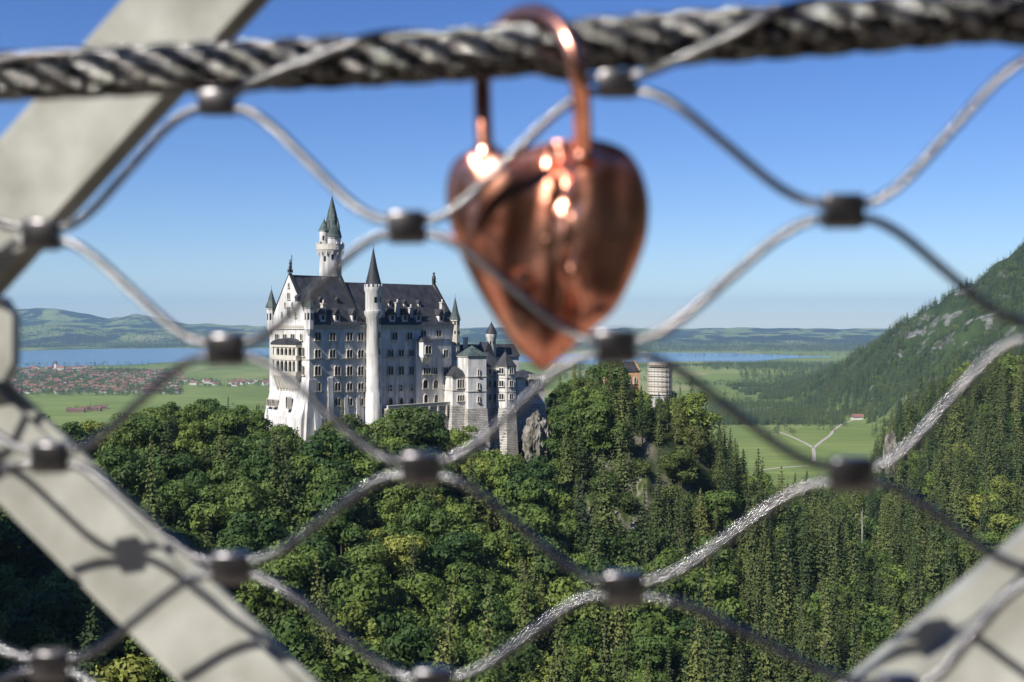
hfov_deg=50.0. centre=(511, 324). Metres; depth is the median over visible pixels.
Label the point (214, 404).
broadleaf tree
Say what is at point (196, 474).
broadleaf tree
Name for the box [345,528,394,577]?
broadleaf tree
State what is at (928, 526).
conifer tree
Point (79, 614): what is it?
broadleaf tree
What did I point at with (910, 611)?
conifer tree
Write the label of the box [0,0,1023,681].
cable net
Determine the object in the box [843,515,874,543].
broadleaf tree
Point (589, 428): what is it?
broadleaf tree
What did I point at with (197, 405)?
broadleaf tree
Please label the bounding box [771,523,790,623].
conifer tree
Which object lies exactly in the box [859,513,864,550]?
dead tree
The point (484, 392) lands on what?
chapel wing
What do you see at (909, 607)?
conifer tree
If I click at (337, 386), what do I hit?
window
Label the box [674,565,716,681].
conifer tree
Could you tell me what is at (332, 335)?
window
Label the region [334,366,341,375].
window
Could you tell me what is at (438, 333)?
window
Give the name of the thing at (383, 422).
broadleaf tree
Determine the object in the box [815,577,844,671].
conifer tree
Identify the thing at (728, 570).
conifer tree
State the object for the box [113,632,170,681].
broadleaf tree
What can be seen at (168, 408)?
broadleaf tree
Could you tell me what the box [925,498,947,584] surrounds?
conifer tree
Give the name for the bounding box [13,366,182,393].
town houses
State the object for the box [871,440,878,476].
conifer tree
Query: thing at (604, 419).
broadleaf tree
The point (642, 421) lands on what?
conifer tree
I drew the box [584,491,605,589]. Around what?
conifer tree
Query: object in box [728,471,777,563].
conifer tree
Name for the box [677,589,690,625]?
conifer tree
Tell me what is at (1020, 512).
conifer tree
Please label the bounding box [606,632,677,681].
broadleaf tree
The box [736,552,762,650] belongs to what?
conifer tree
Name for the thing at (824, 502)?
conifer tree
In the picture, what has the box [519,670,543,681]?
broadleaf tree
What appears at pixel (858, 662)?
conifer tree
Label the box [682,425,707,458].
pale broadleaf tree
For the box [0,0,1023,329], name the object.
sky
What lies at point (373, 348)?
palace building
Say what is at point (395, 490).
broadleaf tree
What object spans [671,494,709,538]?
pale broadleaf tree
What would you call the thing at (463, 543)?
broadleaf tree
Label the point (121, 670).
broadleaf tree
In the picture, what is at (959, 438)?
conifer tree
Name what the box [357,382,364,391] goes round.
window
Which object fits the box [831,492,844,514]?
conifer tree
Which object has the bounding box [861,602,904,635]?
broadleaf tree
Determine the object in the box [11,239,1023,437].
plain woods
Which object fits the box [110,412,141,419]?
broadleaf tree
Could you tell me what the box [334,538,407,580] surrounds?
broadleaf tree
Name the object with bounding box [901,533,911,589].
conifer tree
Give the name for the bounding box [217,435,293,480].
broadleaf tree
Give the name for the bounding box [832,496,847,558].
conifer tree
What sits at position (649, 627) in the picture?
broadleaf tree
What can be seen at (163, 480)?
broadleaf tree
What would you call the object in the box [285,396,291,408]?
window
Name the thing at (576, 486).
conifer tree
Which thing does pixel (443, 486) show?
broadleaf tree
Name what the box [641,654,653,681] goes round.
conifer tree
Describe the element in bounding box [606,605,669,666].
broadleaf tree
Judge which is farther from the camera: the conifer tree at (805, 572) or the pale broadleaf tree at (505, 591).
the conifer tree at (805, 572)
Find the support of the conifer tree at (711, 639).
on the ground
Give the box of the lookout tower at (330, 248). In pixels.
[316,191,344,276]
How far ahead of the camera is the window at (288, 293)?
357.84 m
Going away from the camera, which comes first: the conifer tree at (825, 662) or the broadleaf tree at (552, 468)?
the conifer tree at (825, 662)
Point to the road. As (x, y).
(783, 467)
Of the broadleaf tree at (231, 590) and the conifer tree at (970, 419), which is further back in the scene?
the conifer tree at (970, 419)
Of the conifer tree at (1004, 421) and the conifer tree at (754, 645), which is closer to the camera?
the conifer tree at (754, 645)
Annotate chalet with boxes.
[850,414,864,419]
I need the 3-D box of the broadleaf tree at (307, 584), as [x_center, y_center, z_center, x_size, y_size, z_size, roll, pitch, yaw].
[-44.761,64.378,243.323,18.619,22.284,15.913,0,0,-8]
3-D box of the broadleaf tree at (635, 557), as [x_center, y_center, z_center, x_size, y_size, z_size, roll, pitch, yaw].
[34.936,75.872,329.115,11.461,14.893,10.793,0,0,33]
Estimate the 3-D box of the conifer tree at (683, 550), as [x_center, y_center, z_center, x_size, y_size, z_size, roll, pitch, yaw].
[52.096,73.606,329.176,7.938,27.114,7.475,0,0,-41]
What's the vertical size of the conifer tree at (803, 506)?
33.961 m
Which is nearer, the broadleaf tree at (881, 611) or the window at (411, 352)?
the broadleaf tree at (881, 611)
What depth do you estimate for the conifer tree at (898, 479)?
493.10 m
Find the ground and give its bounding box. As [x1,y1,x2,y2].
[16,248,1023,681]
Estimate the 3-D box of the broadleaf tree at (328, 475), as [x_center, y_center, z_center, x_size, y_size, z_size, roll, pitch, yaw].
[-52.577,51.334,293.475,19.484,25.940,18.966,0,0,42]
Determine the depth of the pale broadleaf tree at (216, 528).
274.90 m
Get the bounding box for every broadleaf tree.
[0,506,19,559]
[0,513,57,579]
[0,563,28,643]
[0,585,85,681]
[0,614,36,681]
[0,622,81,681]
[30,565,114,678]
[57,595,115,681]
[58,422,95,459]
[61,421,91,459]
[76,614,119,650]
[77,652,158,681]
[81,419,109,457]
[88,450,100,461]
[92,457,136,491]
[96,446,149,505]
[97,419,163,469]
[105,626,167,680]
[106,423,152,449]
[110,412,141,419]
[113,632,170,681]
[117,416,141,428]
[121,415,177,456]
[128,453,154,485]
[132,454,210,489]
[133,468,190,521]
[139,484,190,526]
[141,480,210,538]
[147,411,184,454]
[150,401,180,437]
[153,517,173,532]
[154,676,177,681]
[164,420,214,469]
[164,524,210,565]
[173,451,205,479]
[176,533,206,568]
[177,403,211,439]
[177,403,212,453]
[182,500,248,548]
[185,476,209,494]
[189,468,206,490]
[193,398,227,419]
[196,434,241,474]
[197,421,233,451]
[197,476,250,534]
[200,518,223,540]
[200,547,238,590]
[203,413,237,437]
[204,459,249,527]
[206,407,247,419]
[206,414,259,458]
[214,533,256,610]
[216,510,289,565]
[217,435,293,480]
[218,478,290,541]
[222,555,269,604]
[224,405,259,428]
[231,552,319,629]
[236,409,272,432]
[237,450,294,523]
[243,586,281,623]
[247,429,270,464]
[250,535,279,546]
[252,605,299,640]
[258,466,313,521]
[261,540,329,624]
[261,616,324,667]
[268,425,296,451]
[269,521,294,549]
[270,525,322,552]
[272,533,352,601]
[274,423,301,459]
[275,434,307,460]
[275,572,345,627]
[285,514,338,551]
[287,454,330,495]
[291,654,333,681]
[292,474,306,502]
[292,481,358,558]
[293,466,349,530]
[294,597,367,669]
[297,429,362,485]
[307,425,340,452]
[314,601,390,673]
[316,513,374,579]
[320,413,371,452]
[320,638,413,681]
[323,433,361,473]
[324,548,339,563]
[326,426,387,495]
[326,476,373,525]
[327,564,402,637]
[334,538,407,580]
[335,543,391,589]
[337,496,374,548]
[342,456,387,507]
[342,581,404,635]
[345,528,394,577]
[359,495,389,528]
[360,433,388,462]
[361,533,431,586]
[365,580,427,631]
[366,507,407,536]
[367,612,437,671]
[369,418,396,439]
[369,495,408,533]
[373,523,409,565]
[374,463,400,512]
[375,578,419,632]
[376,406,448,451]
[376,408,418,445]
[377,436,410,467]
[379,480,430,514]
[382,405,429,418]
[382,440,416,496]
[385,622,424,653]
[392,498,451,577]
[394,571,428,588]
[395,572,448,637]
[397,552,444,578]
[407,417,450,456]
[407,465,458,508]
[410,530,480,587]
[414,642,474,681]
[415,575,456,615]
[417,599,469,644]
[425,522,486,586]
[426,493,460,513]
[426,507,468,537]
[426,593,486,648]
[435,442,459,463]
[436,641,470,668]
[440,561,502,599]
[444,502,474,531]
[447,424,478,459]
[448,462,459,474]
[450,457,496,514]
[451,625,506,671]
[452,659,502,681]
[455,522,501,566]
[457,589,481,625]
[461,449,484,462]
[461,569,507,603]
[463,451,501,478]
[463,463,514,526]
[466,595,518,671]
[467,648,519,681]
[476,558,516,587]
[476,629,543,681]
[479,454,523,512]
[479,582,539,669]
[481,450,513,464]
[481,495,512,534]
[487,470,539,525]
[489,532,561,607]
[489,541,539,584]
[490,506,562,578]
[491,476,554,540]
[497,582,538,610]
[503,507,559,538]
[507,454,563,493]
[512,650,574,681]
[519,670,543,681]
[524,464,575,509]
[524,491,562,525]
[538,576,606,647]
[540,419,589,465]
[540,461,557,488]
[543,488,579,537]
[544,391,555,408]
[544,601,605,643]
[547,382,575,408]
[547,403,584,452]
[547,405,566,440]
[548,550,572,594]
[551,573,579,606]
[551,617,603,673]
[553,526,584,562]
[553,645,602,681]
[554,513,580,555]
[554,539,583,566]
[555,645,610,681]
[560,552,591,585]
[569,387,610,408]
[570,394,615,455]
[572,556,613,624]
[573,401,628,456]
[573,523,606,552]
[584,364,628,409]
[588,527,633,569]
[598,366,631,398]
[599,561,674,623]
[601,605,642,657]
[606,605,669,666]
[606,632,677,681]
[606,648,649,681]
[610,611,693,681]
[613,529,648,568]
[616,668,654,681]
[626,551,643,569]
[638,527,677,560]
[638,558,688,633]
[652,547,706,620]
[658,445,699,487]
[665,391,721,444]
[668,617,732,679]
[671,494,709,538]
[677,566,750,640]
[678,569,718,616]
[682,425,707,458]
[684,535,740,594]
[688,489,743,545]
[726,644,776,681]
[742,472,784,523]
[766,523,799,560]
[772,504,809,527]
[772,514,802,562]
[779,631,823,677]
[789,489,830,509]
[802,583,868,638]
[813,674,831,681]
[829,573,869,613]
[833,518,873,557]
[838,553,871,595]
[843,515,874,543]
[844,623,884,663]
[846,523,874,552]
[858,549,899,587]
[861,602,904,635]
[862,642,883,660]
[864,615,901,645]
[880,564,928,618]
[881,458,907,477]
[917,593,943,613]
[925,527,963,564]
[933,537,974,576]
[943,460,975,481]
[951,476,982,503]
[954,531,1001,568]
[962,494,999,534]
[978,488,1010,502]
[982,475,1023,515]
[983,409,1013,432]
[986,512,1019,544]
[996,353,1023,390]
[1001,412,1023,445]
[1001,521,1023,541]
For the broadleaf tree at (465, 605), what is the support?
on the ground
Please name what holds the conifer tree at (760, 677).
on the ground
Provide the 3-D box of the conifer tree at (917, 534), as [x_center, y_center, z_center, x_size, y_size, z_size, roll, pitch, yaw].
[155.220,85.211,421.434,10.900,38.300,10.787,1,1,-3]
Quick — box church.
[54,360,65,370]
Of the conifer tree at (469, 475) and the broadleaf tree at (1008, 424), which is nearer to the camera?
the conifer tree at (469, 475)
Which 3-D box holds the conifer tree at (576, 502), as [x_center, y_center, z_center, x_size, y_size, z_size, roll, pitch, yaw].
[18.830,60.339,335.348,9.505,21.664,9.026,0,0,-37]
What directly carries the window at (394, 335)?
in the palace building
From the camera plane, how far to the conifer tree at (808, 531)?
377.19 m
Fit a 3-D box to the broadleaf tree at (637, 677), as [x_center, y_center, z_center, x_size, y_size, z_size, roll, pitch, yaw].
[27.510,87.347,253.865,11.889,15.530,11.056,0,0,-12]
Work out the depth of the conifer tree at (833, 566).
352.72 m
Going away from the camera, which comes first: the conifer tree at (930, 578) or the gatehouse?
the conifer tree at (930, 578)
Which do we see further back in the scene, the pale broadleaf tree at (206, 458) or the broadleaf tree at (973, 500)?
the broadleaf tree at (973, 500)
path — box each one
[780,432,815,458]
[812,420,852,447]
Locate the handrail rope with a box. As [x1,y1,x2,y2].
[0,0,1023,101]
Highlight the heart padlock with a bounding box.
[446,3,648,370]
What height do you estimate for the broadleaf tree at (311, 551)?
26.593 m
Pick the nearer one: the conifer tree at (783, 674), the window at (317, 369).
the conifer tree at (783, 674)
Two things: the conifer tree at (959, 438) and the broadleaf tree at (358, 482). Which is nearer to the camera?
the broadleaf tree at (358, 482)
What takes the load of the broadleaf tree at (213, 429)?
on the ground
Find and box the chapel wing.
[443,346,546,458]
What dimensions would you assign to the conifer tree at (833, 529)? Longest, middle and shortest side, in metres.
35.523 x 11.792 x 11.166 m
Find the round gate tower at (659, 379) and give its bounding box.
[647,362,671,421]
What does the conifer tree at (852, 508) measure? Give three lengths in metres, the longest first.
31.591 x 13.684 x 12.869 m
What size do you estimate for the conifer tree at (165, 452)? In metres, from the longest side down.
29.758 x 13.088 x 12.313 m
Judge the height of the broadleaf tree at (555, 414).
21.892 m
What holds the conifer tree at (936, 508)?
on the ground
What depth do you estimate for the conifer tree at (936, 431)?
571.89 m
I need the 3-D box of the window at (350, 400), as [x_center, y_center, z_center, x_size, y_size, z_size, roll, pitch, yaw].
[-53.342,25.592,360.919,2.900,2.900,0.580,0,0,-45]
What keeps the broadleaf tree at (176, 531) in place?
on the ground
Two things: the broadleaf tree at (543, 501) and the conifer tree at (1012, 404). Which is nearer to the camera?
the broadleaf tree at (543, 501)
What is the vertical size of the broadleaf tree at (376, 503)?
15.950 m
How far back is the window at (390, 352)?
372.91 m
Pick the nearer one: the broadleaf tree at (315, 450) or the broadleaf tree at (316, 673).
the broadleaf tree at (316, 673)
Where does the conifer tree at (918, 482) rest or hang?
on the ground
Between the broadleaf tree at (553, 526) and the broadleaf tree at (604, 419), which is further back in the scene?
the broadleaf tree at (604, 419)
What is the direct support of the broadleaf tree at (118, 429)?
on the ground
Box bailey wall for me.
[651,396,664,417]
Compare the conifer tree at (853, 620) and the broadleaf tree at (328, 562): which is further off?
the conifer tree at (853, 620)
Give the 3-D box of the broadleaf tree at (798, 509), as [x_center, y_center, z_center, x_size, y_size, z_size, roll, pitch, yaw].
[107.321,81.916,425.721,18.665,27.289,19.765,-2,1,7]
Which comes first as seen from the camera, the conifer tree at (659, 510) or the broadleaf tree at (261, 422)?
the broadleaf tree at (261, 422)
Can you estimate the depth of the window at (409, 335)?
378.88 m
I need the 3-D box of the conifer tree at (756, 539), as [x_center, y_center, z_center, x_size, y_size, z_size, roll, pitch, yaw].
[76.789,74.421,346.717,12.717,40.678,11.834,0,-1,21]
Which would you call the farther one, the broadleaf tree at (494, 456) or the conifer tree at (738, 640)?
the broadleaf tree at (494, 456)
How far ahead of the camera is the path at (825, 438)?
1756.88 m
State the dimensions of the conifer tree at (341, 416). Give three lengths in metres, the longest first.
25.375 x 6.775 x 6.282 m
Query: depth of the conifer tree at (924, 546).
436.86 m
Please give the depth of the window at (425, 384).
382.41 m
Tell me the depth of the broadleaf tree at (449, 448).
369.19 m
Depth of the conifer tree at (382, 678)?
199.12 m
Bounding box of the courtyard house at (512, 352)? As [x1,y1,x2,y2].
[456,337,519,370]
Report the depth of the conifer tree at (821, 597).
337.22 m
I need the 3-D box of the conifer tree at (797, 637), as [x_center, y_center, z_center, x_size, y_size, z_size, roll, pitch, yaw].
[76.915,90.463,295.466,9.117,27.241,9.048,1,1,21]
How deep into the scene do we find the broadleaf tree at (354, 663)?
209.66 m
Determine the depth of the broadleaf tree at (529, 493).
319.28 m
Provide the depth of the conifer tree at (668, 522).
346.21 m
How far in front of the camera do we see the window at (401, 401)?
376.39 m
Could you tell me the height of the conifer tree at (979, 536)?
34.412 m
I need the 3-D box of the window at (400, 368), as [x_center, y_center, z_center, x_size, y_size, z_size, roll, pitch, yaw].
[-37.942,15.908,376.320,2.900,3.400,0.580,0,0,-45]
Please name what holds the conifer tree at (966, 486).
on the ground
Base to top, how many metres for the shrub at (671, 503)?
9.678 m
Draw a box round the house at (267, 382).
[262,380,269,384]
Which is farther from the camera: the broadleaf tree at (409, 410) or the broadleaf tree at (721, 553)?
the broadleaf tree at (409, 410)
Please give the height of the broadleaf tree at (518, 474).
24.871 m
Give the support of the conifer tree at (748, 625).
on the ground
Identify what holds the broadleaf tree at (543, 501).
on the ground
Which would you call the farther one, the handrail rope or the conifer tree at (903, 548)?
the conifer tree at (903, 548)
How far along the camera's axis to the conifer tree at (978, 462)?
494.09 m
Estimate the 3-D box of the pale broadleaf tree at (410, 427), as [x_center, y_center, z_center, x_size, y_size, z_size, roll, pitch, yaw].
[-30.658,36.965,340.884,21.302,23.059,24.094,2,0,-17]
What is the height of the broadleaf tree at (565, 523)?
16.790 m
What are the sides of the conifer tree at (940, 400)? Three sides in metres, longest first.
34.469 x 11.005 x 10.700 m
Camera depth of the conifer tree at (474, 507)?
309.20 m
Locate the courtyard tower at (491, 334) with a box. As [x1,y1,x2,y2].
[486,322,496,358]
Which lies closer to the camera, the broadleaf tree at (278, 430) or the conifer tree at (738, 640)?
the conifer tree at (738, 640)
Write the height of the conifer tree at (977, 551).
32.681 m
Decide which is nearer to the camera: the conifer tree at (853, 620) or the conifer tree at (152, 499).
the conifer tree at (152, 499)
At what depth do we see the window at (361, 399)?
364.63 m
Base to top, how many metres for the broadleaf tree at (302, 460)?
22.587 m
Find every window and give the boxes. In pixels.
[266,398,271,406]
[271,399,277,406]
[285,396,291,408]
[286,292,290,299]
[301,347,305,356]
[301,365,305,375]
[314,332,321,340]
[314,349,321,358]
[314,365,321,375]
[314,382,321,391]
[329,332,336,340]
[329,349,336,357]
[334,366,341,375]
[334,382,341,391]
[334,397,340,406]
[346,332,353,340]
[346,349,353,357]
[346,366,353,375]
[346,382,353,391]
[347,398,353,406]
[357,332,364,340]
[357,349,364,357]
[357,366,364,375]
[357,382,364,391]
[358,398,364,406]
[387,349,394,357]
[387,365,393,375]
[388,397,392,404]
[391,332,398,340]
[398,349,404,357]
[398,366,403,375]
[398,397,403,404]
[406,332,412,340]
[408,349,414,357]
[408,366,413,375]
[409,397,413,403]
[420,330,426,335]
[422,367,431,374]
[422,379,428,388]
[423,394,428,402]
[424,345,431,354]
[432,367,438,374]
[432,379,438,388]
[433,394,438,401]
[435,330,441,336]
[443,349,448,357]
[443,367,448,374]
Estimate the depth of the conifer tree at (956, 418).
569.41 m
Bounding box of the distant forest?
[0,343,1023,681]
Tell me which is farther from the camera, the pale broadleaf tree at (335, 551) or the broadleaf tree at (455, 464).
the broadleaf tree at (455, 464)
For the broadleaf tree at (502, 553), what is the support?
on the ground
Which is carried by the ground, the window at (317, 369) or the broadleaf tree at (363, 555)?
the broadleaf tree at (363, 555)
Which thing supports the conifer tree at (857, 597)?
on the ground
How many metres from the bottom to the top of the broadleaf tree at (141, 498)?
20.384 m
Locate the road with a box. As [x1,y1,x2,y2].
[763,465,805,469]
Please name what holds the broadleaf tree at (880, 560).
on the ground
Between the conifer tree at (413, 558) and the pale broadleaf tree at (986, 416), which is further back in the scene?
the pale broadleaf tree at (986, 416)
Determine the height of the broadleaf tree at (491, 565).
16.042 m
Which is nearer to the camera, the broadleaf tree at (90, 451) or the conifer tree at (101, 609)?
the conifer tree at (101, 609)
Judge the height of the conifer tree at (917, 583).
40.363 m
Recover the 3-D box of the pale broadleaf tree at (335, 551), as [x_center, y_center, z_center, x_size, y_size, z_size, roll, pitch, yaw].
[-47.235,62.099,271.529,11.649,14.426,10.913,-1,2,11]
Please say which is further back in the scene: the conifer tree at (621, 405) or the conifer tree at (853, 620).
the conifer tree at (621, 405)
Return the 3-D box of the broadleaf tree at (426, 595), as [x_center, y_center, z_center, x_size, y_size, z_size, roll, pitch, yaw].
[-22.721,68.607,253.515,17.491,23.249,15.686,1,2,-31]
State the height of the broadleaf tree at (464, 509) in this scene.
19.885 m
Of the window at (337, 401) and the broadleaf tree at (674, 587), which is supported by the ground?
the broadleaf tree at (674, 587)
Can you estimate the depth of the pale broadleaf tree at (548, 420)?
395.71 m
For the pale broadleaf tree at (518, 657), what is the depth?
241.42 m
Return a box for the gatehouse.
[603,360,640,394]
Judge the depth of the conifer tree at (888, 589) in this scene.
360.93 m
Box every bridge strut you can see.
[0,0,269,296]
[0,380,317,681]
[850,526,1023,681]
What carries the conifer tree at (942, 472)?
on the ground
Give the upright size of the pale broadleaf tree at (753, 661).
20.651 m
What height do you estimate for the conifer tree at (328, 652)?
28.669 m
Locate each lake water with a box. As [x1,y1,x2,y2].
[19,348,269,367]
[519,353,830,363]
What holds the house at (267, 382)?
on the ground
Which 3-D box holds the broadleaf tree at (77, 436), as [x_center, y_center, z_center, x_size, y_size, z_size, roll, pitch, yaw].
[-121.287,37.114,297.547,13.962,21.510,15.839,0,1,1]
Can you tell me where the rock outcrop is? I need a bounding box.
[521,409,550,463]
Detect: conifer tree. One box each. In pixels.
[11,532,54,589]
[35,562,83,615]
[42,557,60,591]
[67,597,108,681]
[68,591,123,681]
[97,611,116,662]
[141,436,166,524]
[149,412,179,483]
[168,408,181,457]
[198,513,214,569]
[210,421,233,480]
[264,452,279,506]
[268,431,281,461]
[268,436,307,527]
[278,430,290,472]
[299,553,335,640]
[311,574,337,674]
[319,612,339,681]
[326,584,333,605]
[339,398,346,422]
[371,639,395,681]
[399,523,426,604]
[403,437,416,509]
[423,484,440,510]
[424,571,470,671]
[459,440,465,476]
[460,439,483,530]
[462,454,488,531]
[464,583,515,681]
[502,525,509,557]
[508,552,539,679]
[519,543,559,664]
[526,655,535,680]
[535,602,572,672]
[540,616,579,681]
[552,416,580,490]
[566,474,580,516]
[566,494,581,537]
[568,412,589,493]
[571,484,597,554]
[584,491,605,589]
[584,555,625,674]
[586,608,619,681]
[591,452,624,536]
[602,550,637,681]
[604,364,619,420]
[606,411,634,488]
[611,364,637,427]
[612,630,641,681]
[621,406,637,460]
[633,385,650,445]
[633,485,659,573]
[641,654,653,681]
[645,559,661,611]
[649,399,667,445]
[649,448,668,531]
[661,390,672,429]
[661,582,676,636]
[662,488,695,569]
[662,643,673,681]
[663,497,682,550]
[669,393,682,441]
[673,480,693,544]
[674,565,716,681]
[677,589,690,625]
[677,615,713,681]
[678,531,689,564]
[690,488,713,566]
[694,517,701,569]
[700,588,725,681]
[701,558,726,661]
[702,633,719,681]
[706,415,719,468]
[706,452,727,493]
[708,503,723,562]
[709,531,720,606]
[711,606,736,681]
[715,442,744,519]
[718,605,729,670]
[720,544,738,597]
[721,424,734,480]
[724,439,752,515]
[727,617,737,681]
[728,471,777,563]
[729,621,750,680]
[730,505,766,616]
[731,640,755,681]
[732,644,747,681]
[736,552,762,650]
[737,495,774,599]
[741,579,773,669]
[741,600,752,667]
[745,466,772,557]
[745,582,790,681]
[746,541,765,634]
[749,448,772,533]
[757,517,773,585]
[757,580,789,681]
[758,543,804,639]
[758,668,764,681]
[759,539,781,624]
[763,581,782,677]
[764,515,776,582]
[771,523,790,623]
[772,535,797,596]
[773,466,797,552]
[773,607,797,681]
[775,501,800,581]
[776,644,788,681]
[786,561,803,630]
[787,569,818,660]
[787,613,820,681]
[790,610,806,680]
[792,608,823,678]
[793,493,820,589]
[794,490,826,586]
[795,515,817,604]
[796,471,811,518]
[796,477,810,518]
[796,503,843,598]
[797,493,813,520]
[811,478,819,527]
[812,497,845,590]
[815,488,828,503]
[815,568,848,672]
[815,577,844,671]
[816,491,837,562]
[816,531,841,625]
[816,577,837,651]
[816,632,834,681]
[817,494,832,533]
[817,500,839,568]
[817,501,841,565]
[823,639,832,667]
[828,656,840,681]
[829,595,849,669]
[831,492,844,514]
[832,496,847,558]
[833,493,853,556]
[834,581,850,669]
[837,516,871,621]
[838,521,858,580]
[838,596,861,667]
[841,624,866,674]
[843,633,854,672]
[844,492,864,520]
[844,492,865,513]
[844,502,855,542]
[847,559,870,632]
[854,631,867,662]
[859,530,870,602]
[865,541,887,603]
[865,570,885,620]
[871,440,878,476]
[871,495,896,559]
[874,555,904,616]
[881,413,892,458]
[881,496,890,531]
[882,511,904,587]
[882,597,900,645]
[884,610,900,643]
[885,459,906,524]
[887,461,905,519]
[887,494,904,547]
[887,622,894,640]
[897,422,905,460]
[897,512,913,560]
[898,461,923,521]
[898,468,924,544]
[899,391,919,441]
[901,510,927,566]
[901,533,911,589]
[901,551,916,614]
[901,574,918,627]
[901,582,916,628]
[902,535,929,620]
[903,589,917,625]
[904,507,926,575]
[909,576,927,617]
[912,553,928,607]
[913,460,924,520]
[916,442,931,481]
[922,427,941,474]
[923,485,935,550]
[923,488,946,540]
[923,529,943,598]
[924,479,941,543]
[924,491,943,559]
[924,587,935,605]
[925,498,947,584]
[927,447,950,507]
[928,447,936,494]
[929,384,947,428]
[929,399,944,456]
[931,441,950,514]
[931,484,949,529]
[936,530,962,595]
[937,415,954,462]
[939,365,950,423]
[942,435,954,481]
[942,529,964,583]
[943,400,968,446]
[945,471,957,520]
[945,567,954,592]
[946,379,960,442]
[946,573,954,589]
[947,457,962,515]
[949,474,975,532]
[950,360,963,409]
[950,438,969,481]
[952,420,974,468]
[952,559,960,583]
[958,458,975,521]
[962,388,976,446]
[962,546,972,576]
[966,362,979,415]
[966,410,988,472]
[969,402,991,456]
[969,421,986,488]
[969,502,990,551]
[971,437,984,492]
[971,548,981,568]
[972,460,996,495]
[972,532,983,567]
[977,434,999,495]
[978,480,993,529]
[979,367,995,411]
[981,420,1010,476]
[989,343,1008,410]
[990,396,1013,451]
[990,463,1017,536]
[991,409,1006,457]
[996,433,1021,507]
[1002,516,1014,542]
[1007,360,1023,413]
[1007,422,1022,461]
[1008,391,1023,456]
[1008,427,1023,502]
[1009,460,1023,519]
[1010,364,1023,427]
[1010,474,1023,521]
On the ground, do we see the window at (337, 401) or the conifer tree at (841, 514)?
the conifer tree at (841, 514)
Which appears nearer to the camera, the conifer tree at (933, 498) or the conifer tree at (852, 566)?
the conifer tree at (852, 566)
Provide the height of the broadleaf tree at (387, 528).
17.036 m
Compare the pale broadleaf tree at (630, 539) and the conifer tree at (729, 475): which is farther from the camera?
the conifer tree at (729, 475)
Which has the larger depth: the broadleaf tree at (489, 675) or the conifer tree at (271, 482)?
the conifer tree at (271, 482)
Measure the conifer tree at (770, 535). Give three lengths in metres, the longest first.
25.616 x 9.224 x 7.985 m
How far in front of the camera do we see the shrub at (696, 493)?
378.16 m
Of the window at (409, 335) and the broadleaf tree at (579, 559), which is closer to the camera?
the broadleaf tree at (579, 559)
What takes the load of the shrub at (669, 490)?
on the ground
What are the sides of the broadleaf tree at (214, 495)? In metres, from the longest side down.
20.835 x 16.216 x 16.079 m
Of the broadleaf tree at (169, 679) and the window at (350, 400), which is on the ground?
the broadleaf tree at (169, 679)
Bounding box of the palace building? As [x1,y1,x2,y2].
[265,244,460,441]
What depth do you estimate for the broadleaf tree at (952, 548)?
419.18 m
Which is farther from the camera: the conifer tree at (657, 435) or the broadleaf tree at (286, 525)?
the conifer tree at (657, 435)
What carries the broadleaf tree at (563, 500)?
on the ground
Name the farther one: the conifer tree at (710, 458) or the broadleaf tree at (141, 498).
the conifer tree at (710, 458)
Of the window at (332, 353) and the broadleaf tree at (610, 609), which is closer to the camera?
the broadleaf tree at (610, 609)
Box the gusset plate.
[0,297,19,380]
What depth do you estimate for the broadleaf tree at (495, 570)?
274.84 m
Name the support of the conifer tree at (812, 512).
on the ground
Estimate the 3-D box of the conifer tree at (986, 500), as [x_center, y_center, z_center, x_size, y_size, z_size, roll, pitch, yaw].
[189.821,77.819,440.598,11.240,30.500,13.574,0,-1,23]
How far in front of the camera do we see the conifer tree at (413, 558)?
262.91 m
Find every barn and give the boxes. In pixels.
[66,407,84,412]
[80,406,101,410]
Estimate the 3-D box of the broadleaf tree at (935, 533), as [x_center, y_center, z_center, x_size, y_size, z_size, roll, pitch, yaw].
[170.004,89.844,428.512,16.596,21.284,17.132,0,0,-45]
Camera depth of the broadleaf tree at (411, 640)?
223.08 m
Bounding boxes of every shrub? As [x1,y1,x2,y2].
[582,459,606,478]
[585,469,621,492]
[588,488,620,509]
[617,491,641,512]
[632,459,653,475]
[650,493,684,518]
[659,483,684,501]
[677,452,703,476]
[687,489,704,500]
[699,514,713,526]
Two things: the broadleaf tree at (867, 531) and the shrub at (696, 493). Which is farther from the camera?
the broadleaf tree at (867, 531)
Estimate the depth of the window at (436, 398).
385.79 m
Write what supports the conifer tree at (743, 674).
on the ground
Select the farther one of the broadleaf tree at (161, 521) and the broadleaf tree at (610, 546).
the broadleaf tree at (610, 546)
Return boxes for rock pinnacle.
[883,431,897,477]
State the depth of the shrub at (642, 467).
368.11 m
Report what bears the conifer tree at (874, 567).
on the ground
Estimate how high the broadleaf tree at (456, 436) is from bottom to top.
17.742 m
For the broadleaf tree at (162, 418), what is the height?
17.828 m
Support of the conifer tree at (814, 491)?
on the ground
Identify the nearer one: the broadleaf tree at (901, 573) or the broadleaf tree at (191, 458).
the broadleaf tree at (191, 458)
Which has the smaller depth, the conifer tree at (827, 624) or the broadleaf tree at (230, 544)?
the broadleaf tree at (230, 544)
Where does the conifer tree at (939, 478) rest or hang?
on the ground

